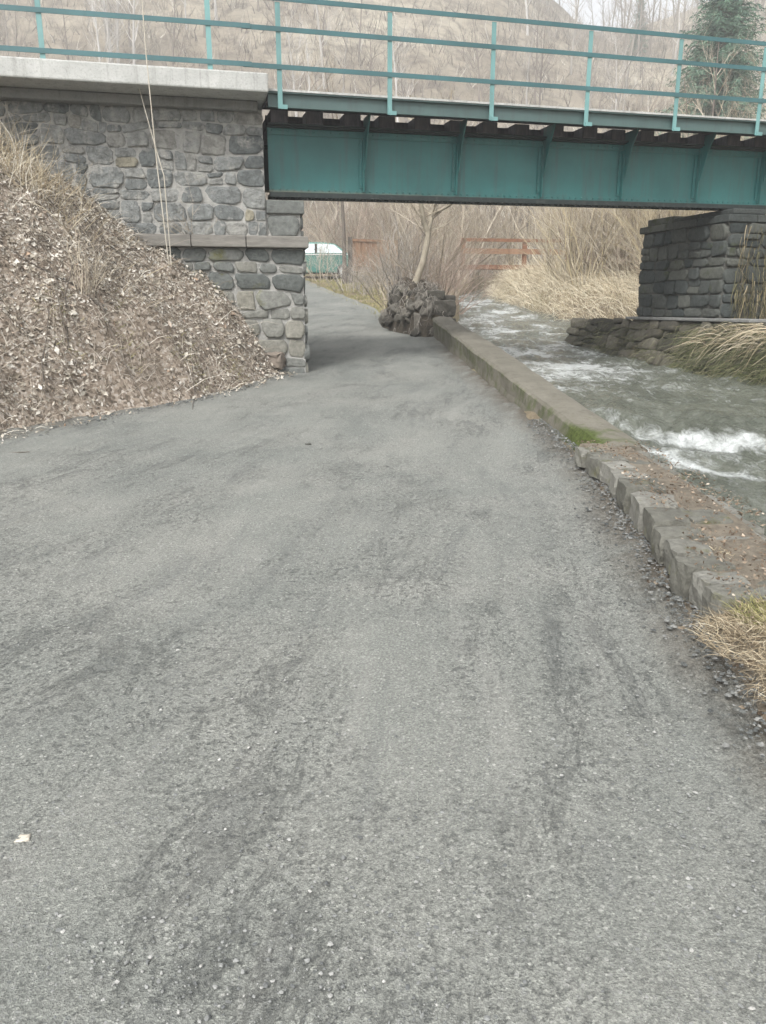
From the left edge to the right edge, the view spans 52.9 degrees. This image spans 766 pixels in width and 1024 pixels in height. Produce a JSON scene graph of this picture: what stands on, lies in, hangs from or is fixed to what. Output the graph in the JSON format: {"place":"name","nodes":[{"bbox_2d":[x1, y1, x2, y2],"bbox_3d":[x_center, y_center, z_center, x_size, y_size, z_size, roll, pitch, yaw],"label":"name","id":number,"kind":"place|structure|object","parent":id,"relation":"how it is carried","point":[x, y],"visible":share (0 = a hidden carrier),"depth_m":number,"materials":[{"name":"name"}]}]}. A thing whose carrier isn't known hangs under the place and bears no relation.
{"place":"outdoors","nodes":[
{"label":"outdoors","id":0,"kind":"place"},
{"bbox_2d":[0,146,638,452],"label":"ground","id":1,"kind":"structure","parent":0,"point":[124,398],"depth_m":8.75,"materials":[{"name":"brown soil"}]},
{"bbox_2d":[0,104,41,210],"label":"tall dry grass","id":2,"kind":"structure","parent":1,"relation":"on","point":[20,165],"depth_m":8.75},
{"bbox_2d":[45,209,124,294],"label":"shrub","id":3,"kind":"object","parent":1,"relation":"on","point":[86,268],"visible":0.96,"depth_m":8.47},
{"bbox_2d":[0,100,178,316],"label":"dry grass","id":4,"kind":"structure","parent":1,"relation":"on","point":[41,170],"depth_m":9.21,"materials":[{"name":"plant"}]},
{"bbox_2d":[0,160,197,452],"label":"fallen twigs","id":5,"kind":"object","parent":1,"relation":"on","point":[64,298],"visible":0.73,"depth_m":8.57,"materials":[{"name":"brown plant"}]},
{"bbox_2d":[31,270,249,406],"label":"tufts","id":6,"kind":"object","parent":1,"relation":"on","point":[146,341],"visible":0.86,"depth_m":8.88,"materials":[{"name":"brown plant"}]},
{"bbox_2d":[0,113,285,435],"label":"dead stalks","id":7,"kind":"object","parent":1,"relation":"on","point":[151,305],"visible":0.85,"depth_m":8.94,"materials":[{"name":"plant"}]},
{"bbox_2d":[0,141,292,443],"bbox_3d":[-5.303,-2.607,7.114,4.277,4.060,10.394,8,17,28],"label":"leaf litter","id":8,"kind":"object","parent":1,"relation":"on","point":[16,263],"visible":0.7,"depth_m":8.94,"materials":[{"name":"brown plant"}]},
{"bbox_2d":[0,56,309,373],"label":"stone abutment","id":9,"kind":"object","parent":1,"relation":"on","point":[209,143],"visible":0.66,"depth_m":10.22,"materials":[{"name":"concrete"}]},
{"bbox_2d":[0,0,251,69],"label":"bridge railing","id":10,"kind":"object","parent":9,"relation":"on","point":[42,50],"visible":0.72,"depth_m":9.35,"materials":[{"name":"metal"}]},
{"bbox_2d":[141,0,169,265],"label":"dry stem","id":11,"kind":"object","parent":1,"relation":"on","point":[154,133],"visible":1,"depth_m":9.52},
{"bbox_2d":[296,26,351,283],"bbox_3d":[-2.107,-14.756,31.977,3.634,10.541,4.243,-12,19,-39],"label":"bare tree","id":12,"kind":"object","parent":1,"relation":"on","point":[344,260],"visible":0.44,"depth_m":32.45,"materials":[{"name":"brown plant"}]},
{"bbox_2d":[304,216,378,281],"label":"bare shrub","id":13,"kind":"object","parent":1,"relation":"on","point":[320,253],"visible":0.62,"depth_m":33.37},
{"bbox_2d":[305,237,381,291],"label":"bare shrub","id":14,"kind":"object","parent":1,"relation":"on","point":[349,274],"visible":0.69,"depth_m":28.41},
{"bbox_2d":[306,278,385,315],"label":"verge grass","id":15,"kind":"structure","parent":1,"relation":"on","point":[347,291],"depth_m":28.16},
{"bbox_2d":[330,249,396,295],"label":"bare shrub","id":16,"kind":"object","parent":1,"relation":"on","point":[364,279],"visible":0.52,"depth_m":27.11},
{"bbox_2d":[304,201,426,246],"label":"bare shrub","id":17,"kind":"object","parent":1,"relation":"on","point":[350,219],"visible":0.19,"depth_m":41.61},
{"bbox_2d":[302,201,434,275],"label":"bare shrub","id":18,"kind":"object","parent":1,"relation":"on","point":[356,229],"visible":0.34,"depth_m":37.87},
{"bbox_2d":[348,237,401,282],"bbox_3d":[-0.337,-10.954,33.817,2.545,2.026,0.140,-7,17,-25],"label":"wooden fence","id":19,"kind":"object","parent":1,"relation":"on","point":[362,245],"visible":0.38,"depth_m":33.46,"materials":[{"name":"brown wood"}]},
{"bbox_2d":[303,201,454,273],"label":"bare shrub","id":20,"kind":"object","parent":1,"relation":"on","point":[357,218],"visible":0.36,"depth_m":39.44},
{"bbox_2d":[338,203,454,308],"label":"bare shrub","id":21,"kind":"object","parent":1,"relation":"on","point":[356,273],"visible":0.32,"depth_m":19.15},
{"bbox_2d":[338,202,464,257],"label":"bare shrub","id":22,"kind":"object","parent":1,"relation":"on","point":[393,220],"visible":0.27,"depth_m":39.10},
{"bbox_2d":[344,202,478,254],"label":"bare shrub","id":23,"kind":"object","parent":1,"relation":"on","point":[394,216],"visible":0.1,"depth_m":40.71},
{"bbox_2d":[378,277,455,336],"bbox_3d":[0.722,-4.452,16.988,1.527,1.436,3.214,-3,15,-12],"label":"stone heap","id":24,"kind":"object","parent":1,"relation":"on","point":[420,311],"visible":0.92,"depth_m":16.10,"materials":[{"name":"stone"}]},
{"bbox_2d":[354,202,453,302],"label":"bare shrub","id":25,"kind":"object","parent":24,"relation":"on","point":[399,248],"visible":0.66,"depth_m":17.39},
{"bbox_2d":[340,208,472,294],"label":"bare shrub","id":26,"kind":"object","parent":24,"relation":"on","point":[383,269],"visible":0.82,"depth_m":17.19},
{"bbox_2d":[347,205,467,311],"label":"bare shrub","id":27,"kind":"object","parent":24,"relation":"on","point":[401,257],"visible":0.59,"depth_m":17.61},
{"bbox_2d":[367,71,469,307],"bbox_3d":[1.001,-6.542,16.093,2.890,4.613,2.882,0,15,0],"label":"leaning tree","id":28,"kind":"object","parent":24,"relation":"on","point":[426,228],"visible":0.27,"depth_m":16.29,"materials":[{"name":"brown plant"}]},
{"bbox_2d":[393,228,486,296],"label":"bare shrub","id":29,"kind":"object","parent":24,"relation":"on","point":[442,283],"visible":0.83,"depth_m":16.52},
{"bbox_2d":[348,203,508,272],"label":"bare shrub","id":30,"kind":"object","parent":1,"relation":"on","point":[385,225],"visible":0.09,"depth_m":39.22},
{"bbox_2d":[351,203,506,288],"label":"bare shrub","id":31,"kind":"object","parent":1,"relation":"on","point":[433,236],"visible":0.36,"depth_m":29.10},
{"bbox_2d":[352,203,512,300],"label":"bare shrub","id":32,"kind":"object","parent":1,"relation":"on","point":[442,251],"visible":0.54,"depth_m":18.53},
{"bbox_2d":[362,208,509,301],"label":"bare shrub","id":33,"kind":"object","parent":1,"relation":"on","point":[458,258],"visible":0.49,"depth_m":25.17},
{"bbox_2d":[395,225,509,314],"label":"bare shrub","id":34,"kind":"object","parent":1,"relation":"on","point":[466,309],"visible":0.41,"depth_m":21.06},
{"bbox_2d":[408,205,525,277],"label":"bare shrub","id":35,"kind":"object","parent":1,"relation":"on","point":[468,234],"visible":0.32,"depth_m":36.18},
{"bbox_2d":[390,74,544,278],"bbox_3d":[3.974,-15.142,35.177,8.854,9.034,7.865,-3,15,-11],"label":"bare shrub","id":36,"kind":"object","parent":1,"relation":"on","point":[492,223],"visible":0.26,"depth_m":35.20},
{"bbox_2d":[414,204,529,279],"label":"bare shrub","id":37,"kind":"object","parent":1,"relation":"on","point":[483,276],"visible":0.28,"depth_m":37.87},
{"bbox_2d":[445,89,564,278],"bbox_3d":[5.701,-15.217,36.353,9.199,9.386,8.172,14,20,41],"label":"bare shrub","id":38,"kind":"object","parent":1,"relation":"on","point":[508,247],"visible":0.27,"depth_m":36.07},
{"bbox_2d":[457,238,571,269],"bbox_3d":[5.223,-9.885,31.440,4.546,2.300,1.330,-2,15,-8],"label":"fence","id":39,"kind":"object","parent":1,"relation":"on","point":[525,250],"visible":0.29,"depth_m":30.60,"materials":[{"name":"metal"}]},
{"bbox_2d":[433,316,647,451],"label":"parapet wall","id":40,"kind":"structure","parent":1,"relation":"on","point":[521,385],"depth_m":8.77,"materials":[{"name":"concrete"}]},
{"bbox_2d":[476,248,641,323],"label":"dry reeds","id":41,"kind":"object","parent":1,"relation":"on","point":[527,274],"visible":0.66,"depth_m":22.75,"materials":[{"name":"plant"}]},
{"bbox_2d":[504,207,621,279],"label":"willow shrub","id":42,"kind":"object","parent":1,"relation":"on","point":[546,244],"visible":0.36,"depth_m":25.61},
{"bbox_2d":[503,65,627,264],"bbox_3d":[8.687,-15.224,34.302,8.370,8.540,7.436,-4,16,-15],"label":"bare shrub","id":43,"kind":"object","parent":1,"relation":"on","point":[516,223],"visible":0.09,"depth_m":34.71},
{"bbox_2d":[510,95,661,286],"bbox_3d":[5.759,-9.900,23.371,5.172,5.940,5.822,-2,15,-6],"label":"bare shrub","id":44,"kind":"object","parent":1,"relation":"on","point":[539,240],"visible":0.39,"depth_m":22.95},
{"bbox_2d":[514,107,663,290],"bbox_3d":[5.979,-9.046,22.273,3.942,5.118,5.528,-3,15,-10],"label":"willow shrub","id":45,"kind":"object","parent":1,"relation":"on","point":[570,264],"visible":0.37,"depth_m":22.58,"materials":[{"name":"plant"}]},
{"bbox_2d":[537,208,653,277],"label":"bare shrub","id":46,"kind":"object","parent":1,"relation":"on","point":[591,241],"visible":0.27,"depth_m":23.18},
{"bbox_2d":[540,208,686,280],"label":"bare shrub","id":47,"kind":"object","parent":1,"relation":"on","point":[615,262],"visible":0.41,"depth_m":21.89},
{"bbox_2d":[534,67,701,269],"bbox_3d":[6.956,-10.545,23.477,6.158,6.283,5.470,4,16,16],"label":"bare shrub","id":48,"kind":"object","parent":1,"relation":"on","point":[608,214],"visible":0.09,"depth_m":23.73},
{"bbox_2d":[564,209,687,280],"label":"bare shrub","id":49,"kind":"object","parent":1,"relation":"on","point":[616,250],"visible":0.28,"depth_m":22.26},
{"bbox_2d":[548,51,707,279],"bbox_3d":[6.979,-10.165,22.692,5.613,6.447,6.319,-2,15,-9],"label":"bare shrub","id":50,"kind":"object","parent":1,"relation":"on","point":[613,242],"visible":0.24,"depth_m":22.25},
{"bbox_2d":[602,131,700,272],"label":"willow shrub","id":51,"kind":"object","parent":1,"relation":"on","point":[635,229],"visible":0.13,"depth_m":21.49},
{"bbox_2d":[565,208,765,383],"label":"stone abutment","id":52,"kind":"object","parent":1,"relation":"on","point":[688,266],"visible":0.78,"depth_m":13.31,"materials":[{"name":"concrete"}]},
{"bbox_2d":[262,88,765,210],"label":"steel bridge","id":53,"kind":"structure","parent":52,"relation":"on","point":[334,160],"depth_m":11.40,"materials":[{"name":"teal paint"}]},
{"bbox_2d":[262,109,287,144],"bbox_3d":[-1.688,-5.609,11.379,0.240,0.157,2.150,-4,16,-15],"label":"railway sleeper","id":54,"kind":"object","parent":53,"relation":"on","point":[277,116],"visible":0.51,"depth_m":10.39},
{"bbox_2d":[302,111,322,124],"bbox_3d":[-1.224,-5.651,11.515,0.240,0.157,2.150,-4,16,-15],"label":"railway sleeper","id":55,"kind":"object","parent":53,"relation":"on","point":[308,117],"visible":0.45,"depth_m":10.52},
{"bbox_2d":[340,114,360,126],"bbox_3d":[-0.715,-5.698,11.671,0.240,0.157,2.150,-4,16,-15],"label":"railway sleeper","id":56,"kind":"object","parent":53,"relation":"on","point":[350,120],"visible":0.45,"depth_m":10.68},
{"bbox_2d":[374,116,394,128],"bbox_3d":[-0.232,-5.742,11.814,0.240,0.157,2.150,-4,16,-15],"label":"railway sleeper","id":57,"kind":"object","parent":53,"relation":"on","point":[384,122],"visible":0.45,"depth_m":10.82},
{"bbox_2d":[408,118,429,129],"bbox_3d":[0.271,-5.777,11.927,0.240,0.157,2.150,-4,16,-15],"label":"railway sleeper","id":58,"kind":"object","parent":53,"relation":"on","point":[419,123],"visible":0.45,"depth_m":10.93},
{"bbox_2d":[443,120,461,131],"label":"railway sleeper","id":59,"kind":"object","parent":53,"relation":"on","point":[452,125],"visible":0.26,"depth_m":11.09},
{"bbox_2d":[476,122,497,133],"bbox_3d":[1.269,-5.867,12.218,0.240,0.157,2.150,-4,16,-15],"label":"railway sleeper","id":60,"kind":"object","parent":53,"relation":"on","point":[487,127],"visible":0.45,"depth_m":11.22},
{"bbox_2d":[241,0,765,135],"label":"bridge railing","id":61,"kind":"object","parent":53,"relation":"on","point":[389,38],"visible":1,"depth_m":10.55,"materials":[{"name":"metal"}]},
{"bbox_2d":[508,124,529,134],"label":"railway sleeper","id":62,"kind":"object","parent":53,"relation":"on","point":[518,129],"visible":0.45,"depth_m":11.38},
{"bbox_2d":[573,127,597,138],"bbox_3d":[2.837,-5.987,12.605,0.240,0.157,2.150,-4,16,-15],"label":"railway sleeper","id":63,"kind":"object","parent":53,"relation":"on","point":[587,132],"visible":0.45,"depth_m":11.62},
{"bbox_2d":[603,129,625,139],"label":"railway sleeper","id":64,"kind":"object","parent":53,"relation":"on","point":[615,134],"visible":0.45,"depth_m":11.79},
{"bbox_2d":[635,130,653,141],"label":"railway sleeper","id":65,"kind":"object","parent":53,"relation":"on","point":[643,135],"visible":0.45,"depth_m":11.90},
{"bbox_2d":[658,132,680,142],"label":"railway sleeper","id":66,"kind":"object","parent":53,"relation":"on","point":[670,137],"visible":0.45,"depth_m":12.04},
{"bbox_2d":[716,135,740,145],"bbox_3d":[5.315,-6.198,13.290,0.240,0.157,2.150,-4,16,-15],"label":"railway sleeper","id":67,"kind":"object","parent":53,"relation":"on","point":[730,140],"visible":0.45,"depth_m":12.30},
{"bbox_2d":[743,137,765,147],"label":"railway sleeper","id":68,"kind":"object","parent":53,"relation":"on","point":[756,142],"visible":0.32,"depth_m":12.46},
{"bbox_2d":[560,319,765,385],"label":"trailing grass","id":69,"kind":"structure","parent":52,"relation":"attached to","point":[736,368],"depth_m":12.39,"materials":[{"name":"plant"}]},
{"bbox_2d":[729,225,765,323],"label":"dead creeper","id":70,"kind":"object","parent":52,"relation":"attached to","point":[752,291],"visible":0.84,"depth_m":12.66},
{"bbox_2d":[574,443,765,721],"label":"stone wall","id":71,"kind":"structure","parent":1,"relation":"on","point":[661,527],"depth_m":4.04,"materials":[{"name":"stone"}]},
{"bbox_2d":[578,440,765,617],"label":"fallen leaves","id":72,"kind":"object","parent":71,"relation":"on","point":[704,528],"visible":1,"depth_m":4.40,"materials":[{"name":"plant"}]},
{"bbox_2d":[675,601,765,673],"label":"grass tuft","id":73,"kind":"object","parent":71,"relation":"on","point":[724,618],"visible":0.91,"depth_m":2.96,"materials":[{"name":"plant"}]},
{"bbox_2d":[720,586,765,632],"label":"grass tuft","id":74,"kind":"object","parent":71,"relation":"on","point":[762,606],"visible":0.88,"depth_m":3.10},
{"bbox_2d":[729,656,765,710],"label":"grass tuft","id":75,"kind":"object","parent":71,"relation":"on","point":[762,678],"visible":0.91,"depth_m":2.74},
{"bbox_2d":[604,82,754,258],"bbox_3d":[7.137,-7.300,17.844,4.966,4.597,3.541,14,20,41],"label":"willow shrub","id":76,"kind":"object","parent":1,"relation":"on","point":[654,213],"visible":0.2,"depth_m":18.36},
{"bbox_2d":[654,0,765,140],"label":"spruce tree","id":77,"kind":"object","parent":1,"relation":"on","point":[726,21],"visible":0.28,"depth_m":45.77,"materials":[{"name":"green plant"}]},
{"bbox_2d":[668,5,754,137],"bbox_3d":[15.892,-18.901,37.799,4.128,10.883,4.114,8,17,28],"label":"bare tree","id":78,"kind":"object","parent":1,"relation":"on","point":[713,103],"visible":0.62,"depth_m":37.13,"materials":[{"name":"green plant"}]},
{"bbox_2d":[662,318,765,375],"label":"dry bank grass","id":79,"kind":"structure","parent":1,"relation":"on","point":[751,331],"depth_m":11.79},
{"bbox_2d":[731,35,765,138],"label":"bare tree","id":80,"kind":"object","parent":1,"relation":"on","point":[750,83],"visible":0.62,"depth_m":34.84,"materials":[{"name":"beige plant"}]},
{"bbox_2d":[0,280,765,1023],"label":"path","id":81,"kind":"structure","parent":0,"point":[76,678],"depth_m":2.69,"materials":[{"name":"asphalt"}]},
{"bbox_2d":[264,351,285,369],"bbox_3d":[-1.599,-2.183,11.103,0.392,0.272,0.211,3,15,12],"label":"rock","id":82,"kind":"object","parent":81,"relation":"on","point":[277,360],"visible":0.63,"depth_m":11.03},
{"bbox_2d":[305,242,358,275],"bbox_3d":[-3.072,-12.066,36.944,3.990,1.610,1.705,0,15,0],"label":"parked car","id":83,"kind":"object","parent":81,"relation":"on","point":[312,250],"visible":0.2,"depth_m":36.19,"materials":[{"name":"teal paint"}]},
{"bbox_2d":[571,441,765,719],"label":"crumbled soil","id":84,"kind":"structure","parent":81,"relation":"on","point":[759,712],"depth_m":3.02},
{"bbox_2d":[0,0,765,274],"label":"hill","id":85,"kind":"structure","parent":0,"point":[236,14],"depth_m":107.22,"materials":[{"name":"plant"}]},
{"bbox_2d":[0,0,33,56],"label":"hill tree","id":86,"kind":"object","parent":85,"relation":"on","point":[15,36],"visible":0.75,"depth_m":86.34,"materials":[{"name":"plant"}]},
{"bbox_2d":[51,0,91,59],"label":"hill tree","id":87,"kind":"object","parent":85,"relation":"on","point":[67,56],"visible":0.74,"depth_m":87.11,"materials":[{"name":"plant"}]},
{"bbox_2d":[71,0,153,63],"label":"hill tree","id":88,"kind":"object","parent":85,"relation":"on","point":[107,46],"visible":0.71,"depth_m":81.69,"materials":[{"name":"plant"}]},
{"bbox_2d":[112,0,148,63],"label":"hill tree","id":89,"kind":"object","parent":85,"relation":"on","point":[134,32],"visible":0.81,"depth_m":95.96,"materials":[{"name":"plant"}]},
{"bbox_2d":[153,0,189,66],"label":"hill tree","id":90,"kind":"object","parent":85,"relation":"on","point":[173,42],"visible":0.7,"depth_m":90.74,"materials":[{"name":"plant"}]},
{"bbox_2d":[275,2,315,116],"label":"hill tree","id":91,"kind":"object","parent":85,"relation":"on","point":[292,75],"visible":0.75,"depth_m":88.00,"materials":[{"name":"plant"}]},
{"bbox_2d":[311,4,337,88],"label":"hill tree","id":92,"kind":"object","parent":85,"relation":"on","point":[320,45],"visible":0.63,"depth_m":97.29,"materials":[{"name":"plant"}]},
{"bbox_2d":[318,7,349,116],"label":"hill tree","id":93,"kind":"object","parent":85,"relation":"on","point":[340,51],"visible":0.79,"depth_m":87.14,"materials":[{"name":"plant"}]},
{"bbox_2d":[338,11,393,120],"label":"hill tree","id":94,"kind":"object","parent":85,"relation":"on","point":[370,69],"visible":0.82,"depth_m":90.06,"materials":[{"name":"plant"}]},
{"bbox_2d":[0,0,765,271],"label":"hillside brush","id":95,"kind":"object","parent":85,"relation":"on","point":[554,17],"visible":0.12,"depth_m":108.26,"materials":[{"name":"plant"}]},
{"bbox_2d":[365,28,416,122],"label":"hill tree","id":96,"kind":"object","parent":85,"relation":"on","point":[402,92],"visible":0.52,"depth_m":93.28,"materials":[{"name":"plant"}]},
{"bbox_2d":[392,1,422,121],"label":"hill tree","id":97,"kind":"object","parent":85,"relation":"on","point":[396,79],"visible":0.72,"depth_m":88.94,"materials":[{"name":"plant"}]},
{"bbox_2d":[458,0,505,124],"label":"hill tree","id":98,"kind":"object","parent":85,"relation":"on","point":[477,59],"visible":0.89,"depth_m":97.67,"materials":[{"name":"plant"}]},
{"bbox_2d":[515,1,550,103],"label":"hill tree","id":99,"kind":"object","parent":85,"relation":"on","point":[526,98],"visible":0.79,"depth_m":105.19,"materials":[{"name":"plant"}]},
{"bbox_2d":[517,1,561,104],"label":"hill tree","id":100,"kind":"object","parent":85,"relation":"on","point":[536,74],"visible":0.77,"depth_m":105.17,"materials":[{"name":"plant"}]},
{"bbox_2d":[521,9,568,126],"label":"hill tree","id":101,"kind":"object","parent":85,"relation":"on","point":[541,76],"visible":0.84,"depth_m":99.40,"materials":[{"name":"plant"}]},
{"bbox_2d":[561,0,590,74],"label":"hill tree","id":102,"kind":"object","parent":85,"relation":"on","point":[574,30],"visible":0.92,"depth_m":116.05,"materials":[{"name":"plant"}]},
{"bbox_2d":[579,1,625,107],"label":"hill tree","id":103,"kind":"object","parent":85,"relation":"on","point":[610,18],"visible":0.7,"depth_m":103.19,"materials":[{"name":"plant"}]},
{"bbox_2d":[591,18,648,109],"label":"hill tree","id":104,"kind":"object","parent":85,"relation":"on","point":[617,84],"visible":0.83,"depth_m":89.25,"materials":[{"name":"plant"}]},
{"bbox_2d":[600,0,645,109],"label":"hill tree","id":105,"kind":"object","parent":85,"relation":"on","point":[615,102],"visible":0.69,"depth_m":91.81,"materials":[{"name":"plant"}]},
{"bbox_2d":[610,0,655,110],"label":"hill tree","id":106,"kind":"object","parent":85,"relation":"on","point":[626,79],"visible":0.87,"depth_m":107.62,"materials":[{"name":"plant"}]},
{"bbox_2d":[626,0,649,56],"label":"bare tree","id":107,"kind":"object","parent":85,"relation":"on","point":[641,40],"visible":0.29,"depth_m":132.80,"materials":[{"name":"beige plant"}]},
{"bbox_2d":[658,0,693,65],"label":"hill tree","id":108,"kind":"object","parent":85,"relation":"on","point":[673,31],"visible":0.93,"depth_m":124.76,"materials":[{"name":"plant"}]},
{"bbox_2d":[665,0,687,75],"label":"hill tree","id":109,"kind":"object","parent":85,"relation":"on","point":[677,42],"visible":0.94,"depth_m":120.22,"materials":[{"name":"plant"}]},
{"bbox_2d":[30,374,765,823],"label":"loose gravel","id":110,"kind":"structure","parent":0,"point":[676,608],"depth_m":3.58,"materials":[{"name":"gravel"}]},
{"bbox_2d":[457,290,765,535],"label":"stream water","id":111,"kind":"structure","parent":0,"point":[712,429],"depth_m":10.07,"materials":[{"name":"liquid"}]},
{"bbox_2d":[555,0,708,30],"label":"sky","id":112,"kind":"structure","parent":0,"point":[596,7],"materials":[{"name":"white"}]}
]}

